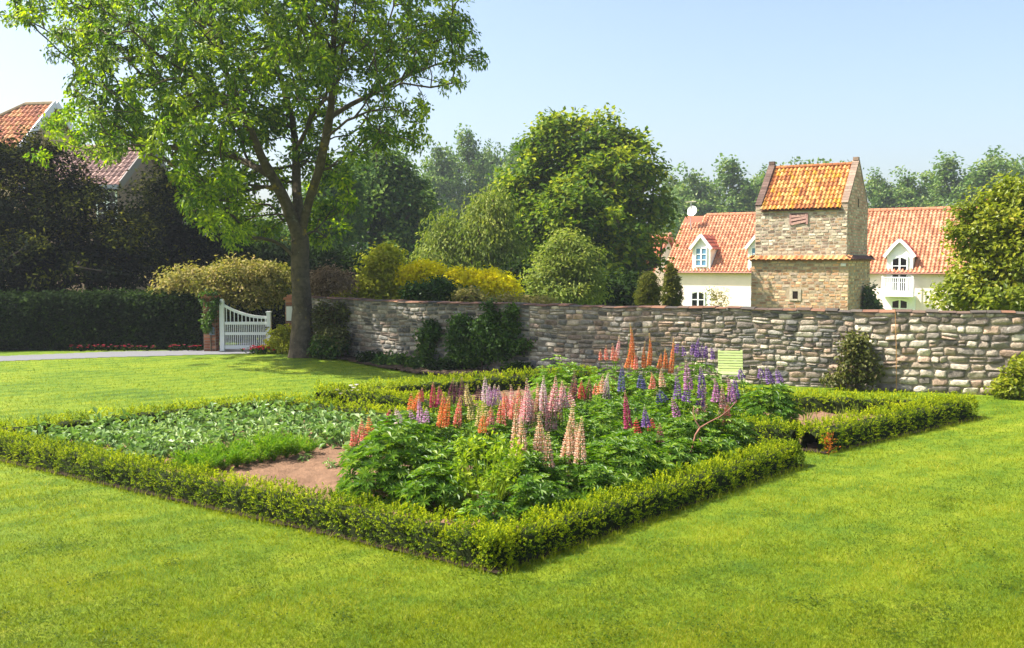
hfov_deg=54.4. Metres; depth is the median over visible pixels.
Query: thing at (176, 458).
carrot plant
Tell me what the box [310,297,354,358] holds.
shrub
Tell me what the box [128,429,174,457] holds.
potato plant
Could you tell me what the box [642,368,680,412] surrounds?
lupin
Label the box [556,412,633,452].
lupin
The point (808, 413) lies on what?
leaf shoots
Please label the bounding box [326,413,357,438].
potato plant
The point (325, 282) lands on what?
climbing shrub
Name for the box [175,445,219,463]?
carrot plant
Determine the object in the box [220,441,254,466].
carrot plant
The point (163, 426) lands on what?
potato plant
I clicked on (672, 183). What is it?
poplar
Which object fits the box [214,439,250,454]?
carrot plant
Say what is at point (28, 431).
potato plant
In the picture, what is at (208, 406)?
potato plant
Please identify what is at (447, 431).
lupin
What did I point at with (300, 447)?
carrot plant
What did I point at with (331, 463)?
seedling
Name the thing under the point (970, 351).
stone wall
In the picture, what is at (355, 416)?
potato plant
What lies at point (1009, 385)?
wall shrub
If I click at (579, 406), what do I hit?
lupin
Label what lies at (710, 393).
lupin
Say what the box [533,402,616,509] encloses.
lupin
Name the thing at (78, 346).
red flowers
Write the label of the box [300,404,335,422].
potato plant
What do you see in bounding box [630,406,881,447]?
soil
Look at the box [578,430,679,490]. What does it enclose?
lupin
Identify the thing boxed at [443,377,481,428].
lupin
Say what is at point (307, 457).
seedling
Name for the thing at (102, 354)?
path
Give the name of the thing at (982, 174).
poplar
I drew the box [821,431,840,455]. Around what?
dead shoot
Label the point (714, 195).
poplar
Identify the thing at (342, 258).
hedge
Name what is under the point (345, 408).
box hedge
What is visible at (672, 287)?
cypress
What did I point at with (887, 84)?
sky
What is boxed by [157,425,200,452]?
potato plant
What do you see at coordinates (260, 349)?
red flowers
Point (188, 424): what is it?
potato plant
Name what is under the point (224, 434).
potato plant
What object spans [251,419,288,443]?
potato plant
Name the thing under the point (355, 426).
potato plant
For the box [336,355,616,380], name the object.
soil
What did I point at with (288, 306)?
brick pier
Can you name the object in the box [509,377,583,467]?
lupin
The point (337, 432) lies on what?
potato plant
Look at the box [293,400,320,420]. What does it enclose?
potato plant
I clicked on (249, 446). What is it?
carrot plant
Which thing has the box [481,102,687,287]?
chestnut tree
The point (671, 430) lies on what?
lupin
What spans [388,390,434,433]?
lupin
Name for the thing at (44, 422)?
potato plant
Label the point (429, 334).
climbing plant
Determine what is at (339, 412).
potato plant
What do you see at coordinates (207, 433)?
potato plant
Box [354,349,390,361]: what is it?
plant
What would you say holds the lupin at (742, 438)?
on the soil at (313, 471)
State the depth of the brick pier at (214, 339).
24.97 m
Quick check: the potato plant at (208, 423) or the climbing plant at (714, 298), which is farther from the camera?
the climbing plant at (714, 298)
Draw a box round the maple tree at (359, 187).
[214,145,373,250]
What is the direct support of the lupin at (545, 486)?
on the soil at (313, 471)
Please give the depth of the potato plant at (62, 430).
11.79 m
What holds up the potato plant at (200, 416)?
on the soil at (313, 471)
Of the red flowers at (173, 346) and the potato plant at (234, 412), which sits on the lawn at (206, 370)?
the red flowers at (173, 346)
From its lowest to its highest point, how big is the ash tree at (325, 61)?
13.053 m
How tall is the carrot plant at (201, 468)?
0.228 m
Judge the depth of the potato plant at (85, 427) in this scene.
12.10 m
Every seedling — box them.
[297,453,311,461]
[322,458,337,468]
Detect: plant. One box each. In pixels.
[7,428,38,437]
[24,414,56,440]
[30,426,51,442]
[45,424,93,444]
[51,426,89,450]
[54,426,94,444]
[68,431,105,451]
[77,426,103,440]
[80,407,119,436]
[87,412,123,438]
[90,422,136,446]
[92,446,121,457]
[94,423,130,453]
[109,419,155,451]
[112,408,148,432]
[112,438,138,457]
[122,442,160,466]
[123,420,152,442]
[127,415,168,449]
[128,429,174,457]
[135,432,184,464]
[141,409,173,427]
[141,423,169,433]
[156,416,192,434]
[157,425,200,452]
[160,423,190,444]
[166,406,194,428]
[169,436,202,456]
[169,447,200,469]
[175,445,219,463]
[176,412,215,429]
[177,422,209,438]
[181,455,212,473]
[183,427,222,446]
[185,410,210,425]
[185,434,220,455]
[191,401,226,420]
[191,441,222,456]
[192,447,226,470]
[199,402,233,428]
[199,415,237,436]
[199,437,240,453]
[202,427,231,442]
[206,450,234,469]
[207,420,242,449]
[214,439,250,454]
[218,418,254,441]
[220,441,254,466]
[221,401,258,424]
[224,414,248,427]
[232,423,263,445]
[233,444,260,463]
[234,439,261,454]
[237,433,269,456]
[239,401,278,429]
[243,396,268,416]
[243,413,282,439]
[243,437,280,462]
[245,401,265,419]
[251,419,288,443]
[251,425,285,445]
[254,431,295,460]
[259,403,294,423]
[262,413,293,434]
[266,409,296,423]
[269,434,301,457]
[270,396,298,413]
[273,414,310,437]
[281,431,310,454]
[282,405,314,430]
[288,414,319,436]
[292,423,335,446]
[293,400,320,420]
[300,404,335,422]
[300,438,320,453]
[307,408,346,430]
[310,418,344,440]
[317,413,358,448]
[318,402,353,426]
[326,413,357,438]
[343,419,384,450]
[344,419,371,442]
[348,411,379,430]
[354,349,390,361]
[357,408,391,427]
[370,348,411,364]
[402,352,433,368]
[411,318,445,359]
[420,357,469,370]
[439,296,535,369]
[496,356,533,374]
[700,286,728,306]
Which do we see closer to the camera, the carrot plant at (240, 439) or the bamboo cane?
the carrot plant at (240, 439)
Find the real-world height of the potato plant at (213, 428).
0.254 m
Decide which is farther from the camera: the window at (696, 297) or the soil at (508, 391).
the window at (696, 297)
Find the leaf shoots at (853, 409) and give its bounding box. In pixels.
[842,403,859,414]
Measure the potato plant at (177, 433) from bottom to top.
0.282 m
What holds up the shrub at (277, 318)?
on the lawn at (206, 370)
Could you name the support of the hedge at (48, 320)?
on the lawn at (206, 370)
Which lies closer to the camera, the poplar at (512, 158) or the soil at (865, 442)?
the soil at (865, 442)
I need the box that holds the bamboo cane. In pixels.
[895,311,896,391]
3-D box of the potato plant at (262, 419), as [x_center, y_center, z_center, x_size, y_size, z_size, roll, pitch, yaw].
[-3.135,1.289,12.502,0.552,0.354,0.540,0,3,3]
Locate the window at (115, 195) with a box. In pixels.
[96,190,117,218]
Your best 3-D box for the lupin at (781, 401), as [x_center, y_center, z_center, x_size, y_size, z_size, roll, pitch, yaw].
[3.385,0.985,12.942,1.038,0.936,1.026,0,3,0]
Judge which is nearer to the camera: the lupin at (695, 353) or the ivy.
the lupin at (695, 353)
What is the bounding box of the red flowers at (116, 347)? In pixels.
[109,343,134,350]
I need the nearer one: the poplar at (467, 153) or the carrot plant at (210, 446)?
the carrot plant at (210, 446)
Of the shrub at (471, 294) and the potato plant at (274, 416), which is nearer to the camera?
the potato plant at (274, 416)
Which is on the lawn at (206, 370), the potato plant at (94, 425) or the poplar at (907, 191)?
the poplar at (907, 191)
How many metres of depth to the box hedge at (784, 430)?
12.10 m
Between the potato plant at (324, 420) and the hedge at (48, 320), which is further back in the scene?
the hedge at (48, 320)
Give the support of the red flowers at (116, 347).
on the lawn at (206, 370)
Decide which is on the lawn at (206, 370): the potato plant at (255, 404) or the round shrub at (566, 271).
the round shrub at (566, 271)
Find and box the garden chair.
[718,350,744,391]
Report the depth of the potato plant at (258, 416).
13.62 m
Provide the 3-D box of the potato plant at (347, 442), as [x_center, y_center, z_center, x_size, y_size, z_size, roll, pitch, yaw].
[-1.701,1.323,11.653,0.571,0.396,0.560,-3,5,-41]
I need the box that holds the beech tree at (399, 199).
[338,142,447,262]
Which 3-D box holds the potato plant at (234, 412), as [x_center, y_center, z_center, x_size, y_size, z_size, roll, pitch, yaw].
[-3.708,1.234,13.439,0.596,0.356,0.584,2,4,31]
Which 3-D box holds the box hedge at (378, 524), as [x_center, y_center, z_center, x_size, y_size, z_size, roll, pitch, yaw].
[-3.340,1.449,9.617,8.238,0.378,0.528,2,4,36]
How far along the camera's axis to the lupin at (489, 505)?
7.80 m
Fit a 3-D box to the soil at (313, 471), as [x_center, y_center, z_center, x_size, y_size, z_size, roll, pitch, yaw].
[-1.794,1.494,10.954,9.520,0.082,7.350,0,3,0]
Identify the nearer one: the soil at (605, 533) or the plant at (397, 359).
the soil at (605, 533)
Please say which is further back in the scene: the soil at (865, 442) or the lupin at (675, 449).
the soil at (865, 442)
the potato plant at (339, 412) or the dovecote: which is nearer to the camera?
the potato plant at (339, 412)
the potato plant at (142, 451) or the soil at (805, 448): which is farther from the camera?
the soil at (805, 448)
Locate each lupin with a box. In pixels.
[334,415,465,509]
[337,416,382,466]
[384,382,460,439]
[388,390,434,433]
[390,399,453,458]
[397,450,475,519]
[422,392,475,461]
[441,434,499,490]
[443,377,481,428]
[449,384,495,449]
[453,490,517,529]
[462,386,527,466]
[468,377,516,437]
[478,404,572,506]
[479,433,533,486]
[489,400,552,438]
[495,468,581,529]
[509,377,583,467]
[517,354,596,415]
[528,410,590,448]
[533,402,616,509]
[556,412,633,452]
[557,370,607,433]
[563,376,629,418]
[570,457,634,506]
[574,372,622,421]
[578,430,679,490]
[585,397,643,441]
[587,335,634,396]
[602,390,649,461]
[603,363,670,433]
[616,323,680,406]
[624,407,680,473]
[629,403,691,443]
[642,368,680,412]
[642,437,719,478]
[651,359,725,466]
[651,386,717,428]
[665,336,721,392]
[685,376,764,458]
[685,428,745,468]
[693,376,752,415]
[733,365,807,436]
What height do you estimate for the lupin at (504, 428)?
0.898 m
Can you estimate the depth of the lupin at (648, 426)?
10.52 m
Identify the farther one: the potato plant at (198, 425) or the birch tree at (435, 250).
the birch tree at (435, 250)
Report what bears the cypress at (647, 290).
on the lawn at (206, 370)
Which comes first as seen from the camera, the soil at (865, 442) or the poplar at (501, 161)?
the soil at (865, 442)
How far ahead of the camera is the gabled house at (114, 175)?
42.48 m
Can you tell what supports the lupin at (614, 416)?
on the soil at (313, 471)
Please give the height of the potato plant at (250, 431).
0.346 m
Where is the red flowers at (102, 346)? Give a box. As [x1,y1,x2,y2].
[87,344,108,350]
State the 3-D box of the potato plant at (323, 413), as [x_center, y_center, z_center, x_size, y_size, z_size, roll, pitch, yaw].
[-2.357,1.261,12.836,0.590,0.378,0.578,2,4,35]
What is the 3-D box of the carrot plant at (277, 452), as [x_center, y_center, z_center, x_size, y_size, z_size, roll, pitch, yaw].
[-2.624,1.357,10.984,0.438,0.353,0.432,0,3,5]
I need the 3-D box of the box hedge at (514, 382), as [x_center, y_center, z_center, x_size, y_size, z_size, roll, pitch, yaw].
[-0.736,0.985,16.828,5.503,0.449,0.566,-2,4,-34]
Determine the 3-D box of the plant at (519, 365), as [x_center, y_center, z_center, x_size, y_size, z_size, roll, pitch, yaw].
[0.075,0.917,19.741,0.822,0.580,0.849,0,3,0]
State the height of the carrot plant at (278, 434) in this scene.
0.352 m
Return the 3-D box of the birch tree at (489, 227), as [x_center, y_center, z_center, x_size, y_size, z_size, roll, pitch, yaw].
[-0.795,-1.953,36.848,3.821,6.936,3.169,0,3,0]
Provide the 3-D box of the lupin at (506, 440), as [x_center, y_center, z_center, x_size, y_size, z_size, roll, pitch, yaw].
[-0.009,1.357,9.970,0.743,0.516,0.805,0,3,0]
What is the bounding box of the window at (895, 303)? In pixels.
[891,299,908,308]
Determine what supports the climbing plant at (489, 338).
attached to the stone wall
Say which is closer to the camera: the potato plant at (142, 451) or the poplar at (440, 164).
the potato plant at (142, 451)
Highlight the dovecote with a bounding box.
[746,157,875,309]
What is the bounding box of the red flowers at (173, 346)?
[166,343,185,350]
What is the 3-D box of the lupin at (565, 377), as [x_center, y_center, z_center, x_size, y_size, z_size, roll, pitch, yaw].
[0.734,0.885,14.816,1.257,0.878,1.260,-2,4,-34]
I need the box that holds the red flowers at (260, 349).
[240,343,275,353]
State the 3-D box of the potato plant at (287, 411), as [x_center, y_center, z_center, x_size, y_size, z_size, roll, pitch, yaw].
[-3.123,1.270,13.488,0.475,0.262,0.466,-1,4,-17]
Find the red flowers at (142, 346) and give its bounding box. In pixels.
[136,343,156,350]
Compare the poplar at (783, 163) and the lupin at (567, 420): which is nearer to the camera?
the lupin at (567, 420)
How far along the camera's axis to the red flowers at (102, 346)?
25.15 m
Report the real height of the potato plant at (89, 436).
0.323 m
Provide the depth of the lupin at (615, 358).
15.57 m
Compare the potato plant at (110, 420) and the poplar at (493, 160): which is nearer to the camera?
the potato plant at (110, 420)
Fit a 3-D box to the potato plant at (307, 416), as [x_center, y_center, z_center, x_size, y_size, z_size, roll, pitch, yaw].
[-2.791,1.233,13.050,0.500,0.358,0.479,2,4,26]
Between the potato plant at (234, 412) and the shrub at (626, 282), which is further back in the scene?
the shrub at (626, 282)
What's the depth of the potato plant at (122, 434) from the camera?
11.52 m
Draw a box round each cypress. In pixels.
[633,270,662,305]
[661,263,684,305]
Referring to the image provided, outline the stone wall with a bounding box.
[311,296,1023,394]
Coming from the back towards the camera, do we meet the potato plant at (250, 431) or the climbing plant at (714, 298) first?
the climbing plant at (714, 298)
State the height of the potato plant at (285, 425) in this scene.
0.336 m
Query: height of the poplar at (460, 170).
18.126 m
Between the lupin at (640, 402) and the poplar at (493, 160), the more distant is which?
the poplar at (493, 160)
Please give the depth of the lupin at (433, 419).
12.27 m
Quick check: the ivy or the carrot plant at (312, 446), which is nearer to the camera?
the carrot plant at (312, 446)
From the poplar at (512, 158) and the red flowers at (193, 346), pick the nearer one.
the red flowers at (193, 346)
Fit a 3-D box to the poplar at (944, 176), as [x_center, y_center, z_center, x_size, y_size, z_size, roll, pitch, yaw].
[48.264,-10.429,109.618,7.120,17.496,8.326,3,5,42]
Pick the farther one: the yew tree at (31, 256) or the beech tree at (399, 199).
the beech tree at (399, 199)
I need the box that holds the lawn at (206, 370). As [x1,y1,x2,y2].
[0,338,1023,647]
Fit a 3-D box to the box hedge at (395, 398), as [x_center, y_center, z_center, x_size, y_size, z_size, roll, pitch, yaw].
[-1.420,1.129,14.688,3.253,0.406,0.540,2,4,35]
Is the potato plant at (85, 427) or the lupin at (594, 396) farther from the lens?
the lupin at (594, 396)
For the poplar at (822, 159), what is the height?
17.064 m
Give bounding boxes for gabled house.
[0,100,75,280]
[18,144,166,293]
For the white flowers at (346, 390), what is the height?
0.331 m
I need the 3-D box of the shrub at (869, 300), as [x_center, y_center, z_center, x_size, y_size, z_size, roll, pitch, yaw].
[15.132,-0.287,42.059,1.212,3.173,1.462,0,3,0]
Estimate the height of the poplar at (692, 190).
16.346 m
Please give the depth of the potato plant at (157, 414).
12.91 m
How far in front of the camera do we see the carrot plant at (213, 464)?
10.37 m
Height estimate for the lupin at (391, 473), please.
0.819 m
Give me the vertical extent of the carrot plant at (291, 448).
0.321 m
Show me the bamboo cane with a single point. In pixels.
(896, 353)
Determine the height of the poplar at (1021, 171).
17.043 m
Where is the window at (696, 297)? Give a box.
[691,291,704,305]
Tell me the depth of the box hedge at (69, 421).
13.19 m
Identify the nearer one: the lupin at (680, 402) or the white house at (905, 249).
the lupin at (680, 402)
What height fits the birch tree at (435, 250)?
5.816 m
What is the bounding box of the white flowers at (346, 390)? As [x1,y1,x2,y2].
[336,384,357,405]
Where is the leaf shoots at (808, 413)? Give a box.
[801,406,813,419]
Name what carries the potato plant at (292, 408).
on the soil at (313, 471)
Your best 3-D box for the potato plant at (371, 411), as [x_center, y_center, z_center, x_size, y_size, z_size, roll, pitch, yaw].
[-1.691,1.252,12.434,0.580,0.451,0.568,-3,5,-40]
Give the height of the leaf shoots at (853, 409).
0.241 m
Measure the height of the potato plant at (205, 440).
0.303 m
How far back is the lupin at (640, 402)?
12.54 m
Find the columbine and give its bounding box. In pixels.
[450,430,525,515]
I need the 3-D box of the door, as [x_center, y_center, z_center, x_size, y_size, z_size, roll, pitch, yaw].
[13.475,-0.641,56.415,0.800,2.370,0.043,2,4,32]
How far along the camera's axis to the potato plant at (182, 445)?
11.14 m
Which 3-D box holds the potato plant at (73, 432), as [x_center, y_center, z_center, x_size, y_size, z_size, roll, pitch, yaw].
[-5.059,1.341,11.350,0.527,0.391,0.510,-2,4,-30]
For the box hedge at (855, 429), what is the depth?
12.66 m
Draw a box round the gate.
[219,299,271,350]
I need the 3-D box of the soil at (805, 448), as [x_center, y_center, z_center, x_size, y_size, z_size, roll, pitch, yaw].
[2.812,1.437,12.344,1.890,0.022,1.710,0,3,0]
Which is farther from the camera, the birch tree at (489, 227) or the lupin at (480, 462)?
the birch tree at (489, 227)
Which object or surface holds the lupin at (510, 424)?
on the soil at (313, 471)
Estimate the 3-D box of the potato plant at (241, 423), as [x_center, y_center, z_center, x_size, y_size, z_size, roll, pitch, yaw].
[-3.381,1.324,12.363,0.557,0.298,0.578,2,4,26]
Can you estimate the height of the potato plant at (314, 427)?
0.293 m
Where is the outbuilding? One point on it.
(667, 252)
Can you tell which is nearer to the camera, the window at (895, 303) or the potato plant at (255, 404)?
the potato plant at (255, 404)
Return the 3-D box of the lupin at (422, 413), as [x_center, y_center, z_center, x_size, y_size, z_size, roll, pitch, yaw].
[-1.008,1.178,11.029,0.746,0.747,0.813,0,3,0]
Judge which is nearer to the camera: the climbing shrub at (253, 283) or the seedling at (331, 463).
the seedling at (331, 463)
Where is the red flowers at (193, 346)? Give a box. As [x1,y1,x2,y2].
[175,343,200,350]
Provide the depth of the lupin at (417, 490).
8.58 m
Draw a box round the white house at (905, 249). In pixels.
[663,199,986,310]
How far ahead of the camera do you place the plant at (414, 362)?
20.79 m
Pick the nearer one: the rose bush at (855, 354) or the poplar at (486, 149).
the rose bush at (855, 354)
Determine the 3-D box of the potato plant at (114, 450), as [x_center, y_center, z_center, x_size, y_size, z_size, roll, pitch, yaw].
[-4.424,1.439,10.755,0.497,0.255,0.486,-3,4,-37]
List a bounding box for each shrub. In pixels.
[144,252,291,335]
[219,297,285,341]
[259,323,290,353]
[306,334,349,359]
[309,258,358,296]
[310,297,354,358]
[312,235,413,299]
[393,256,455,288]
[397,274,484,300]
[442,264,526,300]
[446,283,562,303]
[496,255,660,305]
[518,223,621,304]
[860,280,883,309]
[983,351,1023,399]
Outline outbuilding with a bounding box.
[652,233,673,304]
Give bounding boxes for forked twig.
[685,401,736,469]
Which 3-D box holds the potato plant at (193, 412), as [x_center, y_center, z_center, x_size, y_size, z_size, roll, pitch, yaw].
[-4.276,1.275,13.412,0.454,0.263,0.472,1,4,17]
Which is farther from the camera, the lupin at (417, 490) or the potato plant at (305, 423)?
the potato plant at (305, 423)
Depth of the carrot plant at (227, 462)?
10.48 m
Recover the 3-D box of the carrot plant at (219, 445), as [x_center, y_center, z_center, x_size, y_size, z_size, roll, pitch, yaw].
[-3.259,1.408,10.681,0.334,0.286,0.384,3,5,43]
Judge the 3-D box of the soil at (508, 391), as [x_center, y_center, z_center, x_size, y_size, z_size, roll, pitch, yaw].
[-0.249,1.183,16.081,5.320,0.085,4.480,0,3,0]
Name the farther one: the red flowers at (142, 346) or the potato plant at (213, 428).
the red flowers at (142, 346)
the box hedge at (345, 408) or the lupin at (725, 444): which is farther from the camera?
the box hedge at (345, 408)
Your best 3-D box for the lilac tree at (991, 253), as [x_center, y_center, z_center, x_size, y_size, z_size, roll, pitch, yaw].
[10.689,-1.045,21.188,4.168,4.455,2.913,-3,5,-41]
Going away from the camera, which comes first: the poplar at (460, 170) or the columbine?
the columbine
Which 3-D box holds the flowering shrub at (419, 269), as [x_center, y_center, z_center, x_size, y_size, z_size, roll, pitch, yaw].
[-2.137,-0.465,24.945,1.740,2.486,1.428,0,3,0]
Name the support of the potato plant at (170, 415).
on the soil at (313, 471)
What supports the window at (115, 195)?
in the gabled house at (114, 175)
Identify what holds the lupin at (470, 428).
on the soil at (313, 471)
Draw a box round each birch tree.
[406,200,483,270]
[444,178,540,274]
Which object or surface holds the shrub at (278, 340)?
on the lawn at (206, 370)
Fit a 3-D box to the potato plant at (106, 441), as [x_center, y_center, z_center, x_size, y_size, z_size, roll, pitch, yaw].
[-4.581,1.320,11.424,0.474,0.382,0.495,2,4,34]
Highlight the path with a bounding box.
[0,339,265,360]
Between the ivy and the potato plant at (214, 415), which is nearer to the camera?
the potato plant at (214, 415)
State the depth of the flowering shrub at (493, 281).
24.06 m
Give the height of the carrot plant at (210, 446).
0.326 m
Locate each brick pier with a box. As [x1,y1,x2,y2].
[201,293,219,350]
[283,295,291,332]
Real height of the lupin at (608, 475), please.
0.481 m
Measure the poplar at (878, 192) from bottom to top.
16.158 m
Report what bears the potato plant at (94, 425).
on the soil at (313, 471)
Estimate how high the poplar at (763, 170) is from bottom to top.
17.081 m
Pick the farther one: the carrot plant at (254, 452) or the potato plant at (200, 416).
the potato plant at (200, 416)
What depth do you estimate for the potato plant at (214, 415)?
13.05 m
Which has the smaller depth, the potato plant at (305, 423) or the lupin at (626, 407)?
the lupin at (626, 407)
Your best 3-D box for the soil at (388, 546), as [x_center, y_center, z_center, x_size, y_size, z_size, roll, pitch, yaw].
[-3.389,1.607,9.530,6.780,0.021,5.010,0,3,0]
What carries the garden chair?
on the lawn at (206, 370)
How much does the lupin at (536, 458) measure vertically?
0.957 m
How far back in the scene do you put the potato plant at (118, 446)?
11.04 m
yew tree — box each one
[0,119,175,294]
[112,157,290,291]
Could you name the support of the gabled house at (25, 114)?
on the lawn at (206, 370)
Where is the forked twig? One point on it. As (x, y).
(697, 431)
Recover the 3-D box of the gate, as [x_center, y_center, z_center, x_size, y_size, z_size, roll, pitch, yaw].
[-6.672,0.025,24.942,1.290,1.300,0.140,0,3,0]
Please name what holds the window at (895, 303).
in the white house at (905, 249)
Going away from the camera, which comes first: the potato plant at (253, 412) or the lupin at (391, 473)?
the lupin at (391, 473)
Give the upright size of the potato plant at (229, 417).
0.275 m
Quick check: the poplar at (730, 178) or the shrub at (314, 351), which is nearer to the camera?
the shrub at (314, 351)
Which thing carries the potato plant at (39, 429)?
on the soil at (313, 471)
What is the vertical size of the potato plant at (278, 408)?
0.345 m
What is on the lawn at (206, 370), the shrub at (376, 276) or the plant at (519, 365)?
the shrub at (376, 276)
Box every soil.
[0,457,505,573]
[70,414,683,528]
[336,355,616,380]
[354,382,628,411]
[473,464,804,573]
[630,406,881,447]
[700,436,827,453]
[809,415,981,453]
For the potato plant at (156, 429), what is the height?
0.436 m
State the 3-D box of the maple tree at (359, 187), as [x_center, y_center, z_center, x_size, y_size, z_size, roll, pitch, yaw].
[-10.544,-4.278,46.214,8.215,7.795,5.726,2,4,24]
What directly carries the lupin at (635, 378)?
on the soil at (508, 391)
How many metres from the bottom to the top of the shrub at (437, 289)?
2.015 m
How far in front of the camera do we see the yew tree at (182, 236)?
32.52 m
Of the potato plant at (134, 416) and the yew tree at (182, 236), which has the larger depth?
the yew tree at (182, 236)
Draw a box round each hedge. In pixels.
[0,286,203,350]
[0,391,289,437]
[0,426,522,569]
[158,237,371,325]
[278,390,477,427]
[311,364,597,405]
[330,382,506,419]
[467,434,806,572]
[603,380,961,415]
[666,404,800,445]
[795,390,978,451]
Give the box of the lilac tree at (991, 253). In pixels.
[918,170,1023,311]
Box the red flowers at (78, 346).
[69,343,88,350]
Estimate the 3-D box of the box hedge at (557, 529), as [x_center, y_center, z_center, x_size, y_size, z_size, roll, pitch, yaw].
[1.432,1.485,9.078,0.524,0.372,5.050,3,5,41]
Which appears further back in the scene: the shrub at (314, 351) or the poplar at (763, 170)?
the poplar at (763, 170)
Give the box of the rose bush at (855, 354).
[819,328,892,389]
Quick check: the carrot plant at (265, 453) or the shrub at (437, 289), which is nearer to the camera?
the carrot plant at (265, 453)
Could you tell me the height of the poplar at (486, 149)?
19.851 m
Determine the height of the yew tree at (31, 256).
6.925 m
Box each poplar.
[419,135,464,239]
[441,146,466,199]
[449,123,496,234]
[468,138,495,190]
[476,141,504,190]
[486,134,524,214]
[494,151,510,167]
[654,169,684,232]
[663,161,720,239]
[697,176,726,213]
[700,153,759,212]
[736,163,767,211]
[751,156,808,210]
[802,157,831,163]
[864,167,901,208]
[889,165,938,207]
[915,169,952,205]
[921,149,969,206]
[944,145,1021,204]
[1006,154,1023,182]
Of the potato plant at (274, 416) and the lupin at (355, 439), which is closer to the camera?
the lupin at (355, 439)
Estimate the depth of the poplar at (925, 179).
115.69 m
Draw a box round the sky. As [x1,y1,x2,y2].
[0,0,1023,249]
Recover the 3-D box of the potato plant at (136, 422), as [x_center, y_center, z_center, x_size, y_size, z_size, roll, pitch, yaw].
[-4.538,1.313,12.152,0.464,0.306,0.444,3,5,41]
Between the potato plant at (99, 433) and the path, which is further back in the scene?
the path
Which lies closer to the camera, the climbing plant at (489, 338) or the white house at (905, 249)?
the climbing plant at (489, 338)
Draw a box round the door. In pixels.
[743,292,750,306]
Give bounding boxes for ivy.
[198,288,222,350]
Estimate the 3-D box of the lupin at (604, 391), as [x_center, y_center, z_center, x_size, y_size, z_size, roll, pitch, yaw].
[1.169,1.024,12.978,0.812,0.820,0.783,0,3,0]
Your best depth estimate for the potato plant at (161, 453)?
10.84 m
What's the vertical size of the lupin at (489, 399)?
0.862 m
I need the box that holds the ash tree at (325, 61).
[0,0,489,357]
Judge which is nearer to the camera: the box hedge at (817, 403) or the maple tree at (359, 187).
the box hedge at (817, 403)
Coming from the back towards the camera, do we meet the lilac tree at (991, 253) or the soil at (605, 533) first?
the lilac tree at (991, 253)
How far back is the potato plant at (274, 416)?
12.82 m
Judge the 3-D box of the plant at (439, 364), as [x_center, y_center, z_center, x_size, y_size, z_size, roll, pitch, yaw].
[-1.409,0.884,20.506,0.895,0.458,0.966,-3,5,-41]
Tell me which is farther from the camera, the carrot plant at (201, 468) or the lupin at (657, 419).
the lupin at (657, 419)
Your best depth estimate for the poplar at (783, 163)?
109.18 m
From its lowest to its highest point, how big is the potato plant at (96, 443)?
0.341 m
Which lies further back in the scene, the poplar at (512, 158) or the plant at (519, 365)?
the poplar at (512, 158)

